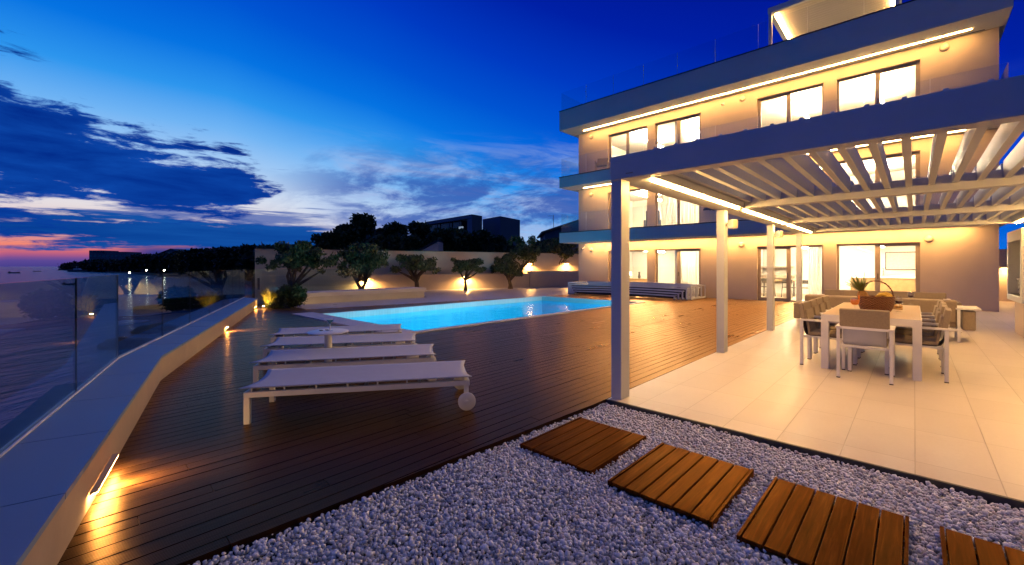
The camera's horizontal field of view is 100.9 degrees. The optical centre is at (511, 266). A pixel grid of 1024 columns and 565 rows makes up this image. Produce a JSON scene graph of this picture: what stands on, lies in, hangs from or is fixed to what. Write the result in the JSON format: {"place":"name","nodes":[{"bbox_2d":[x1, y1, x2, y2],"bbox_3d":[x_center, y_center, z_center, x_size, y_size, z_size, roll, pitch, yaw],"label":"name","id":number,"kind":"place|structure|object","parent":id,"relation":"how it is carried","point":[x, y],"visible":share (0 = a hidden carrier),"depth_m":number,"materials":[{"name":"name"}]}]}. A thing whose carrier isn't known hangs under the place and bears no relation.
{"place":"outdoors","nodes":[
{"label":"outdoors","id":0,"kind":"place"},
{"bbox_2d":[0,267,251,428],"bbox_3d":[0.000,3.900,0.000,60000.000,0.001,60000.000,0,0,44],"label":"sea","id":1,"kind":"structure","parent":0,"point":[37,338],"depth_m":32.34,"materials":[{"name":"blue liquid"}]},
{"bbox_2d":[67,266,86,271],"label":"boat","id":2,"kind":"object","parent":1,"relation":"on","point":[76,269],"visible":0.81,"depth_m":308.08,"materials":[{"name":"white"}]},
{"bbox_2d":[97,336,152,349],"bbox_3d":[-18.998,3.889,20.996,2.705,0.828,2.282,0,0,44],"label":"shore rock","id":3,"kind":"object","parent":1,"relation":"in","point":[123,343],"visible":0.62,"depth_m":20.37,"materials":[{"name":"stone"}]},
{"bbox_2d":[131,328,149,333],"bbox_3d":[-21.727,3.916,25.024,1.738,0.584,1.206,0,0,16],"label":"shore rock","id":4,"kind":"object","parent":1,"relation":"in","point":[138,331],"visible":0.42,"depth_m":24.51,"materials":[{"name":"stone"}]},
{"bbox_2d":[129,325,167,333],"bbox_3d":[-21.577,3.879,25.382,2.588,0.669,2.026,0,0,44],"label":"shore rock","id":5,"kind":"object","parent":1,"relation":"in","point":[153,329],"visible":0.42,"depth_m":25.01,"materials":[{"name":"stone"}]},
{"bbox_2d":[150,323,176,330],"bbox_3d":[-22.054,3.925,26.384,3.332,0.762,1.696,0,0,44],"label":"shore rock","id":6,"kind":"object","parent":1,"relation":"in","point":[168,327],"visible":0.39,"depth_m":25.67,"materials":[{"name":"stone"}]},
{"bbox_2d":[157,273,179,276],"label":"boat","id":7,"kind":"object","parent":1,"relation":"on","point":[173,275],"visible":0.69,"depth_m":161.99,"materials":[{"name":"metal"}]},
{"bbox_2d":[133,294,229,313],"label":"jetty","id":8,"kind":"object","parent":1,"relation":"in","point":[179,303],"visible":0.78,"depth_m":38.53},
{"bbox_2d":[105,271,251,286],"bbox_3d":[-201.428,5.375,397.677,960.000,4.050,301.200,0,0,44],"label":"ground","id":9,"kind":"structure","parent":0,"point":[249,283],"depth_m":199.54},
{"bbox_2d":[89,250,141,259],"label":"hotel block","id":10,"kind":"structure","parent":9,"relation":"on","point":[102,254],"depth_m":350.00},
{"bbox_2d":[0,297,257,564],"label":"parapet wall","id":11,"kind":"structure","parent":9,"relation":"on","point":[53,465],"depth_m":2.64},
{"bbox_2d":[90,453,118,494],"bbox_3d":[-2.577,1.306,2.683,0.035,0.022,0.600,0,0,-34],"label":"step lamp","id":12,"kind":"object","parent":11,"relation":"attached to","point":[103,475],"visible":1,"depth_m":2.63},
{"bbox_2d":[0,272,244,457],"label":"glass railing","id":13,"kind":"object","parent":11,"relation":"on","point":[64,401],"visible":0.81,"depth_m":3.70,"materials":[{"name":"glass"}]},
{"bbox_2d":[58,242,266,280],"bbox_3d":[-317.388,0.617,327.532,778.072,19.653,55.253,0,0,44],"label":"shore wood","id":14,"kind":"object","parent":9,"relation":"on","point":[168,262],"visible":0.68,"depth_m":214.50,"materials":[{"name":"green plant"}]},
{"bbox_2d":[183,248,211,280],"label":"pine tree","id":15,"kind":"object","parent":9,"relation":"on","point":[193,259],"visible":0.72,"depth_m":113.25,"materials":[{"name":"green plant"}]},
{"bbox_2d":[202,250,217,281],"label":"pine tree","id":16,"kind":"object","parent":9,"relation":"on","point":[209,257],"visible":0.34,"depth_m":107.94,"materials":[{"name":"green plant"}]},
{"bbox_2d":[212,246,240,281],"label":"pine tree","id":17,"kind":"object","parent":9,"relation":"on","point":[228,258],"visible":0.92,"depth_m":102.91,"materials":[{"name":"green plant"}]},
{"bbox_2d":[236,243,256,281],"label":"pine tree","id":18,"kind":"object","parent":9,"relation":"on","point":[245,248],"visible":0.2,"depth_m":88.74,"materials":[{"name":"green plant"}]},
{"bbox_2d":[260,274,528,302],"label":"garden wall","id":19,"kind":"structure","parent":9,"relation":"on","point":[426,281],"depth_m":24.39,"materials":[{"name":"beige paint"}]},
{"bbox_2d":[255,248,578,303],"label":"garden wall","id":20,"kind":"structure","parent":9,"relation":"on","point":[544,262],"depth_m":26.20,"materials":[{"name":"paint"}]},
{"bbox_2d":[527,271,578,287],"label":"garden wall","id":21,"kind":"structure","parent":9,"relation":"on","point":[550,279],"depth_m":28.76,"materials":[{"name":"paint"}]},
{"bbox_2d":[252,276,254,297],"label":"hill","id":22,"kind":"structure","parent":0,"point":[253,286],"depth_m":21.97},
{"bbox_2d":[251,244,273,261],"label":"hedge bush","id":23,"kind":"object","parent":22,"relation":"on","point":[264,246],"visible":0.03,"depth_m":46.34,"materials":[{"name":"green plant"}]},
{"bbox_2d":[310,230,345,248],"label":"hedge tree","id":24,"kind":"object","parent":22,"relation":"on","point":[329,240],"visible":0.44,"depth_m":40.60,"materials":[{"name":"green plant"}]},
{"bbox_2d":[333,223,352,248],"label":"hedge tree","id":25,"kind":"object","parent":22,"relation":"on","point":[347,237],"visible":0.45,"depth_m":42.09,"materials":[{"name":"green plant"}]},
{"bbox_2d":[346,212,376,243],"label":"hedge tree","id":26,"kind":"object","parent":22,"relation":"on","point":[364,224],"visible":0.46,"depth_m":43.16,"materials":[{"name":"green plant"}]},
{"bbox_2d":[361,233,389,249],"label":"hedge tree","id":27,"kind":"object","parent":22,"relation":"on","point":[381,240],"visible":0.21,"depth_m":36.41,"materials":[{"name":"green plant"}]},
{"bbox_2d":[380,220,409,241],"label":"hedge tree","id":28,"kind":"object","parent":22,"relation":"on","point":[390,229],"visible":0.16,"depth_m":39.31,"materials":[{"name":"green plant"}]},
{"bbox_2d":[387,232,424,249],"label":"hedge tree","id":29,"kind":"object","parent":22,"relation":"on","point":[405,242],"visible":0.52,"depth_m":36.33,"materials":[{"name":"green plant"}]},
{"bbox_2d":[407,220,431,241],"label":"hedge tree","id":30,"kind":"object","parent":22,"relation":"on","point":[422,229],"visible":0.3,"depth_m":41.03,"materials":[{"name":"green plant"}]},
{"bbox_2d":[419,239,442,250],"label":"white shed","id":31,"kind":"structure","parent":22,"relation":"on","point":[437,245],"depth_m":33.00,"materials":[{"name":"paint"}]},
{"bbox_2d":[423,227,455,250],"bbox_3d":[-6.558,-0.921,37.933,3.263,5.459,3.359,0,0,44],"label":"hedge tree","id":32,"kind":"object","parent":22,"relation":"on","point":[438,233],"visible":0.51,"depth_m":37.16,"materials":[{"name":"green plant"}]},
{"bbox_2d":[444,227,473,250],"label":"hedge tree","id":33,"kind":"object","parent":22,"relation":"on","point":[461,239],"visible":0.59,"depth_m":37.01,"materials":[{"name":"green plant"}]},
{"bbox_2d":[426,214,519,245],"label":"modern villa","id":34,"kind":"object","parent":22,"relation":"on","point":[506,227],"visible":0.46,"depth_m":61.74,"materials":[{"name":"concrete"}]},
{"bbox_2d":[481,234,514,251],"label":"hedge tree","id":35,"kind":"object","parent":22,"relation":"on","point":[496,243],"visible":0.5,"depth_m":37.27,"materials":[{"name":"green plant"}]},
{"bbox_2d":[537,215,578,252],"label":"tiled house","id":36,"kind":"structure","parent":22,"relation":"on","point":[572,226],"depth_m":40.00,"materials":[{"name":"metal"}]},
{"bbox_2d":[539,237,578,264],"bbox_3d":[3.216,-0.741,30.528,3.804,2.962,2.798,0,0,44],"label":"olive tree","id":37,"kind":"object","parent":22,"relation":"on","point":[565,251],"visible":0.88,"depth_m":29.87,"materials":[{"name":"green plant"}]},
{"bbox_2d":[257,278,259,289],"bbox_3d":[-3.474,0.900,26.447,21.454,0.600,0.445,0,0,-26],"label":"raised bed","id":38,"kind":"object","parent":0,"point":[258,283],"visible":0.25,"depth_m":21.82,"materials":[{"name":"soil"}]},
{"bbox_2d":[506,234,541,271],"bbox_3d":[0.903,-0.746,28.645,2.429,3.032,2.886,0,0,8],"label":"olive tree","id":39,"kind":"object","parent":38,"relation":"on","point":[523,250],"visible":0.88,"depth_m":28.17,"materials":[{"name":"green plant"}]},
{"bbox_2d":[257,306,301,308],"bbox_3d":[-7.941,1.494,14.346,2.520,0.212,0.850,0,0,44],"label":"plant bed","id":40,"kind":"object","parent":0,"point":[286,307],"visible":0.14,"depth_m":14.32,"materials":[{"name":"soil"}]},
{"bbox_2d":[256,287,278,306],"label":"ornamental grass","id":41,"kind":"object","parent":40,"relation":"on","point":[268,296],"depth_m":14.32,"materials":[{"name":"yellow plant"}]},
{"bbox_2d":[266,301,285,308],"bbox_3d":[-7.891,1.298,14.096,0.627,0.362,0.603,0,0,44],"label":"shrub","id":42,"kind":"object","parent":40,"relation":"on","point":[274,305],"visible":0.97,"depth_m":14.00,"materials":[{"name":"green plant"}]},
{"bbox_2d":[274,283,307,307],"bbox_3d":[-7.447,1.001,14.303,1.198,0.889,1.032,0,0,44],"label":"round bush","id":43,"kind":"object","parent":40,"relation":"on","point":[294,295],"visible":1,"depth_m":14.10,"materials":[{"name":"green plant"}]},
{"bbox_2d":[0,381,605,564],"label":"deck base","id":44,"kind":"object","parent":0,"point":[33,412],"visible":0.07,"depth_m":3.89,"materials":[{"name":"wood"}]},
{"bbox_2d":[57,294,793,564],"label":"deck","id":45,"kind":"structure","parent":44,"relation":"on","point":[199,471],"depth_m":3.85,"materials":[{"name":"brown wood"}]},
{"bbox_2d":[307,328,348,361],"bbox_3d":[-2.493,1.137,5.737,0.524,0.525,0.524,0,0,44],"label":"round table","id":46,"kind":"object","parent":45,"relation":"on","point":[327,334],"visible":0.67,"depth_m":5.69,"materials":[{"name":"plastic"}]},
{"bbox_2d":[270,324,404,347],"bbox_3d":[-2.921,1.233,7.258,2.086,0.330,0.774,0,0,-16],"label":"sun lounger","id":47,"kind":"object","parent":45,"relation":"on","point":[281,332],"visible":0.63,"depth_m":7.24,"materials":[{"name":"white"}]},
{"bbox_2d":[260,333,418,364],"bbox_3d":[-2.446,1.233,6.259,2.086,0.330,0.774,0,0,-12],"label":"sun lounger","id":48,"kind":"object","parent":45,"relation":"on","point":[281,342],"visible":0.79,"depth_m":6.19,"materials":[{"name":"white fabric"}]},
{"bbox_2d":[249,344,436,382],"bbox_3d":[-1.986,1.233,5.285,2.086,0.330,0.774,0,0,-13],"label":"sun lounger","id":49,"kind":"object","parent":45,"relation":"on","point":[274,357],"visible":0.86,"depth_m":5.14,"materials":[{"name":"white fabric"}]},
{"bbox_2d":[239,360,475,424],"bbox_3d":[-1.448,1.233,4.269,2.086,0.330,0.774,0,0,-12],"label":"sun lounger","id":50,"kind":"object","parent":45,"relation":"on","point":[273,379],"visible":1,"depth_m":4.11,"materials":[{"name":"white fabric"}]},
{"bbox_2d":[293,296,643,333],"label":"swimming pool","id":51,"kind":"structure","parent":45,"relation":"in","point":[424,318],"depth_m":15.75,"materials":[{"name":"liquid"}]},
{"bbox_2d":[568,281,705,299],"bbox_3d":[5.688,1.081,20.182,6.240,0.633,1.850,0,0,44],"label":"pool enclosure","id":52,"kind":"object","parent":45,"relation":"on","point":[677,291],"visible":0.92,"depth_m":19.02,"materials":[{"name":"plastic"}]},
{"bbox_2d":[297,287,569,308],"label":"path","id":53,"kind":"structure","parent":0,"point":[449,295],"depth_m":19.77,"materials":[{"name":"beige stone"}]},
{"bbox_2d":[390,253,441,286],"bbox_3d":[-5.409,0.396,23.695,2.832,2.248,3.128,0,0,-19],"label":"olive tree","id":54,"kind":"object","parent":53,"relation":"on","point":[413,262],"visible":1,"depth_m":23.38,"materials":[{"name":"green plant"}]},
{"bbox_2d":[450,257,487,290],"bbox_3d":[-2.659,0.478,24.736,2.423,2.084,2.070,0,0,20],"label":"olive tree","id":55,"kind":"object","parent":53,"relation":"on","point":[461,266],"visible":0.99,"depth_m":24.35,"materials":[{"name":"green plant"}]},
{"bbox_2d":[489,253,523,288],"bbox_3d":[-0.390,0.349,26.627,2.378,2.343,2.216,0,0,5],"label":"olive tree","id":56,"kind":"object","parent":53,"relation":"on","point":[506,265],"visible":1,"depth_m":26.14,"materials":[{"name":"green plant"}]},
{"bbox_2d":[0,0,1023,266],"label":"sky","id":57,"kind":"structure","parent":0,"point":[144,126],"materials":[{"name":"blue"}]},
{"bbox_2d":[595,158,608,170],"bbox_3d":[4.694,-5.276,22.015,0.680,0.862,0.724,0,0,19],"label":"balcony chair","id":58,"kind":"object","parent":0,"point":[601,162],"visible":0.91,"depth_m":22.19,"materials":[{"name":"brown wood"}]},
{"bbox_2d":[189,402,1023,564],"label":"gravel","id":59,"kind":"structure","parent":0,"point":[932,505],"depth_m":2.44,"materials":[{"name":"white gravel"}]},
{"bbox_2d":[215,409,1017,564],"bbox_3d":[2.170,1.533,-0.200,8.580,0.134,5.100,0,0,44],"label":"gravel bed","id":60,"kind":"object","parent":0,"point":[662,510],"visible":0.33,"depth_m":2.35,"materials":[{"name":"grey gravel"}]},
{"bbox_2d":[520,417,645,476],"bbox_3d":[0.586,1.423,3.410,0.650,0.054,0.830,0,0,44],"label":"stepping board","id":61,"kind":"object","parent":60,"relation":"on","point":[585,445],"visible":0.98,"depth_m":3.34,"materials":[{"name":"brown wood"}]},
{"bbox_2d":[608,442,753,529],"bbox_3d":[1.145,1.423,2.837,0.650,0.054,0.830,0,0,44],"label":"stepping board","id":62,"kind":"object","parent":60,"relation":"on","point":[703,488],"visible":0.99,"depth_m":2.76,"materials":[{"name":"brown wood"}]},
{"bbox_2d":[736,477,908,564],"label":"stepping board","id":63,"kind":"object","parent":60,"relation":"on","point":[757,527],"visible":1,"depth_m":2.25,"materials":[{"name":"brown wood"}]},
{"bbox_2d":[940,526,1023,564],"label":"stepping board","id":64,"kind":"object","parent":60,"relation":"on","point":[958,546],"visible":0.99,"depth_m":2.08,"materials":[{"name":"brown wood"}]},
{"bbox_2d":[644,210,660,226],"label":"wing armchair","id":65,"kind":"object","parent":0,"point":[659,222],"visible":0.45,"depth_m":22.16,"materials":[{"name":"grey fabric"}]},
{"bbox_2d":[608,301,1023,500],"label":"terrace","id":66,"kind":"structure","parent":0,"point":[964,426],"depth_m":4.42,"materials":[{"name":"tile"}]},
{"bbox_2d":[559,0,1013,311],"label":"house","id":67,"kind":"structure","parent":66,"relation":"on","point":[892,53],"depth_m":17.06,"materials":[{"name":"paint"}]},
{"bbox_2d":[609,189,642,228],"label":"window","id":68,"kind":"structure","parent":67,"relation":"in","point":[635,189],"depth_m":22.53,"materials":[{"name":"metal"}]},
{"bbox_2d":[609,250,646,281],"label":"window","id":69,"kind":"structure","parent":67,"relation":"in","point":[629,250],"depth_m":22.53,"materials":[{"name":"metal"}]},
{"bbox_2d":[609,126,646,167],"bbox_3d":[6.011,-5.925,21.851,2.200,2.150,0.125,0,0,44],"label":"window","id":70,"kind":"structure","parent":67,"relation":"in","point":[627,133],"depth_m":21.88,"materials":[{"name":"metal"}]},
{"bbox_2d":[630,278,646,281],"bbox_3d":[7.861,1.025,26.263,1.700,0.550,0.600,0,0,44],"label":"sideboard","id":71,"kind":"object","parent":67,"relation":"on","point":[637,280],"visible":0.14,"depth_m":26.07,"materials":[{"name":"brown wood"}]},
{"bbox_2d":[661,195,676,224],"bbox_3d":[7.723,-3.025,20.711,0.850,2.350,0.088,0,0,44],"label":"curtain","id":72,"kind":"object","parent":67,"relation":"hanging from","point":[668,210],"visible":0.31,"depth_m":20.76,"materials":[{"name":"white fabric"}]},
{"bbox_2d":[656,248,700,295],"bbox_3d":[7.888,0.285,20.066,2.180,2.230,0.125,0,0,44],"label":"window","id":73,"kind":"structure","parent":67,"relation":"in","point":[696,249],"depth_m":20.01,"materials":[{"name":"metal"}]},
{"bbox_2d":[656,193,700,225],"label":"window","id":74,"kind":"structure","parent":67,"relation":"in","point":[678,201],"depth_m":20.02,"materials":[{"name":"metal"}]},
{"bbox_2d":[656,113,700,146],"bbox_3d":[7.888,-5.925,20.066,2.180,2.150,0.125,0,0,44],"label":"window","id":75,"kind":"structure","parent":67,"relation":"in","point":[679,120],"depth_m":20.01,"materials":[{"name":"metal"}]},
{"bbox_2d":[681,251,698,293],"bbox_3d":[8.520,0.085,19.953,1.050,2.570,0.088,0,0,44],"label":"curtain","id":76,"kind":"object","parent":67,"relation":"hanging from","point":[689,267],"visible":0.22,"depth_m":20.02,"materials":[{"name":"white fabric"}]},
{"bbox_2d":[681,200,698,223],"bbox_3d":[8.502,-3.025,19.971,1.000,2.350,0.088,0,0,44],"label":"curtain","id":77,"kind":"object","parent":67,"relation":"hanging from","point":[689,213],"visible":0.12,"depth_m":20.05,"materials":[{"name":"white fabric"}]},
{"bbox_2d":[761,267,794,278],"bbox_3d":[13.654,0.300,21.791,1.440,0.600,0.600,0,0,44],"label":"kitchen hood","id":78,"kind":"object","parent":67,"relation":"attached to","point":[778,276],"visible":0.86,"depth_m":21.46,"materials":[{"name":"white"}]},
{"bbox_2d":[758,245,822,301],"bbox_3d":[11.139,0.285,16.976,2.250,2.230,0.125,0,0,44],"label":"window","id":79,"kind":"structure","parent":67,"relation":"in","point":[788,248],"depth_m":16.99,"materials":[{"name":"metal"}]},
{"bbox_2d":[758,84,822,127],"bbox_3d":[11.139,-5.925,16.976,2.250,2.150,0.125,0,0,44],"label":"window","id":80,"kind":"structure","parent":67,"relation":"in","point":[788,95],"depth_m":16.99,"materials":[{"name":"metal"}]},
{"bbox_2d":[808,247,821,293],"bbox_3d":[12.107,0.085,16.543,0.850,2.570,0.088,0,0,44],"label":"curtain","id":81,"kind":"object","parent":67,"relation":"hanging from","point":[814,270],"visible":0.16,"depth_m":16.69,"materials":[{"name":"white fabric"}]},
{"bbox_2d":[768,0,901,44],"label":"roof pergola","id":82,"kind":"object","parent":67,"relation":"on","point":[788,19],"visible":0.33,"depth_m":17.73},
{"bbox_2d":[837,242,919,291],"bbox_3d":[13.059,0.285,15.150,2.250,2.230,0.125,0,0,44],"label":"window","id":83,"kind":"structure","parent":67,"relation":"in","point":[917,244],"depth_m":15.07,"materials":[{"name":"metal"}]},
{"bbox_2d":[837,151,919,205],"bbox_3d":[13.059,-2.880,15.150,2.250,2.100,0.125,0,0,44],"label":"window","id":84,"kind":"structure","parent":67,"relation":"in","point":[917,153],"depth_m":14.43,"materials":[{"name":"metal"}]},
{"bbox_2d":[837,60,919,111],"bbox_3d":[13.059,-5.925,15.150,2.250,2.150,0.125,0,0,44],"label":"window","id":85,"kind":"structure","parent":67,"relation":"in","point":[917,63],"depth_m":15.07,"materials":[{"name":"metal"}]},
{"bbox_2d":[849,266,914,292],"bbox_3d":[15.802,0.632,17.816,2.450,1.337,0.900,0,0,44],"label":"kitchen counter","id":86,"kind":"object","parent":67,"relation":"on","point":[904,284],"visible":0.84,"depth_m":17.42,"materials":[{"name":"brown wood"}]},
{"bbox_2d":[885,252,914,269],"bbox_3d":[17.324,-0.250,18.728,1.200,0.800,0.039,0,0,44],"label":"framed picture","id":87,"kind":"object","parent":67,"relation":"attached to","point":[899,260],"visible":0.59,"depth_m":18.79,"materials":[{"name":"paper"}]},
{"bbox_2d":[924,235,933,241],"bbox_3d":[13.896,-0.930,14.092,0.250,0.250,0.085,0,0,44],"label":"facade light","id":88,"kind":"object","parent":67,"relation":"attached to","point":[928,238],"visible":1,"depth_m":14.07,"materials":[{"name":"glass"}]},
{"bbox_2d":[939,43,949,51],"bbox_3d":[14.157,-7.180,13.844,0.250,0.250,0.085,0,0,44],"label":"facade light","id":89,"kind":"object","parent":67,"relation":"attached to","point":[944,47],"visible":1,"depth_m":13.83,"materials":[{"name":"glass"}]},
{"bbox_2d":[606,399,1023,510],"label":"terrace edge","id":90,"kind":"object","parent":66,"relation":"attached to","point":[989,497],"visible":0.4,"depth_m":3.10,"materials":[{"name":"metal"}]},
{"bbox_2d":[610,75,1023,399],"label":"pergola","id":91,"kind":"object","parent":66,"relation":"on","point":[772,176],"visible":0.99,"depth_m":4.50,"materials":[{"name":"metal"}]},
{"bbox_2d":[727,219,737,228],"bbox_3d":[3.552,-0.680,6.849,0.110,0.150,0.174,0,0,-16],"label":"wall lamp","id":92,"kind":"object","parent":91,"relation":"attached to","point":[732,223],"depth_m":6.78,"materials":[{"name":"glass"}]},
{"bbox_2d":[798,301,856,371],"bbox_3d":[4.499,0.962,6.030,0.556,0.876,0.614,0,0,-45],"label":"dining armchair","id":93,"kind":"object","parent":66,"relation":"on","point":[807,321],"visible":0.77,"depth_m":6.03,"materials":[{"name":"metal"}]},
{"bbox_2d":[809,299,859,363],"bbox_3d":[4.911,0.962,6.459,0.615,0.876,0.556,0,0,42],"label":"dining armchair","id":94,"kind":"object","parent":66,"relation":"on","point":[814,306],"visible":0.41,"depth_m":6.48,"materials":[{"name":"fabric"}]},
{"bbox_2d":[815,297,862,357],"bbox_3d":[5.320,0.962,6.892,0.614,0.876,0.556,0,0,43],"label":"dining armchair","id":95,"kind":"object","parent":66,"relation":"on","point":[820,303],"visible":0.24,"depth_m":6.90,"materials":[{"name":"fabric"}]},
{"bbox_2d":[822,295,864,351],"bbox_3d":[5.736,0.962,7.317,0.614,0.876,0.556,0,0,44],"label":"dining armchair","id":96,"kind":"object","parent":66,"relation":"on","point":[826,301],"visible":0.23,"depth_m":7.38,"materials":[{"name":"fabric"}]},
{"bbox_2d":[835,308,895,384],"bbox_3d":[4.489,0.962,5.367,0.556,0.876,0.614,0,0,44],"label":"dining armchair","id":97,"kind":"object","parent":66,"relation":"on","point":[865,328],"visible":0.98,"depth_m":5.18,"materials":[{"name":"fabric"}]},
{"bbox_2d":[821,302,921,381],"bbox_3d":[5.511,1.024,6.420,1.000,0.748,2.600,0,0,44],"label":"dining table","id":98,"kind":"object","parent":66,"relation":"on","point":[908,316],"visible":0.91,"depth_m":5.70,"materials":[{"name":"wood"}]},
{"bbox_2d":[857,280,895,311],"bbox_3d":[5.304,0.426,6.166,0.440,0.448,0.325,0,0,24],"label":"fruit basket","id":99,"kind":"object","parent":98,"relation":"on","point":[872,302],"visible":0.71,"depth_m":6.06,"materials":[{"name":"wicker"}]},
{"bbox_2d":[845,273,874,295],"bbox_3d":[5.158,0.335,6.239,0.436,0.512,0.415,-17,-5,32],"label":"pineapple","id":100,"kind":"object","parent":99,"relation":"in","point":[857,284],"visible":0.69,"depth_m":6.22,"materials":[{"name":"green plant"}]},
{"bbox_2d":[793,294,981,341],"bbox_3d":[7.691,1.013,8.901,2.880,0.774,0.800,0,0,44],"label":"outdoor sofa","id":101,"kind":"object","parent":66,"relation":"on","point":[963,317],"visible":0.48,"depth_m":8.11,"materials":[{"name":"beige fabric"}]},
{"bbox_2d":[885,307,951,382],"bbox_3d":[5.223,0.962,5.452,0.556,0.876,0.614,0,0,-45],"label":"dining armchair","id":102,"kind":"object","parent":66,"relation":"on","point":[929,342],"visible":0.73,"depth_m":5.18,"materials":[{"name":"metal"}]},
{"bbox_2d":[895,302,946,359],"bbox_3d":[6.045,0.962,6.313,0.614,0.876,0.556,0,0,44],"label":"dining armchair","id":103,"kind":"object","parent":66,"relation":"on","point":[923,330],"visible":0.17,"depth_m":6.23,"materials":[{"name":"fabric"}]},
{"bbox_2d":[895,304,947,373],"bbox_3d":[5.626,0.962,5.890,0.614,0.876,0.556,0,0,45],"label":"dining armchair","id":104,"kind":"object","parent":66,"relation":"on","point":[924,334],"visible":0.3,"depth_m":5.63,"materials":[{"name":"metal"}]},
{"bbox_2d":[921,299,943,358],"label":"dining armchair","id":105,"kind":"object","parent":66,"relation":"on","point":[936,306],"visible":0.22,"depth_m":6.54,"materials":[{"name":"fabric"}]},
{"bbox_2d":[999,249,1014,301],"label":"garden wall","id":106,"kind":"structure","parent":66,"relation":"on","point":[1002,276],"depth_m":17.04,"materials":[{"name":"paint"}]},
{"bbox_2d":[1007,228,1023,337],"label":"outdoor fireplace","id":107,"kind":"object","parent":66,"relation":"on","point":[1015,265],"visible":1,"depth_m":8.81,"materials":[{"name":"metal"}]},
{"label":"garden bed","id":108,"kind":"structure","parent":0,"visible":0},
{"bbox_2d":[255,240,338,285],"bbox_3d":[-9.406,0.149,19.326,3.132,2.703,3.706,0,0,4],"label":"olive tree","id":109,"kind":"object","parent":108,"relation":"in","point":[296,257],"visible":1,"depth_m":18.85,"materials":[{"name":"green plant"}]},
{"bbox_2d":[330,242,389,288],"bbox_3d":[-7.198,0.076,20.455,3.158,2.687,2.687,0,0,44],"label":"olive tree","id":110,"kind":"object","parent":108,"relation":"on","point":[366,261],"visible":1,"depth_m":20.12,"materials":[{"name":"green plant"}]},
{"bbox_2d":[303,287,425,303],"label":"retaining wall","id":111,"kind":"structure","parent":108,"relation":"on","point":[326,296],"depth_m":17.37,"materials":[{"name":"stone"}]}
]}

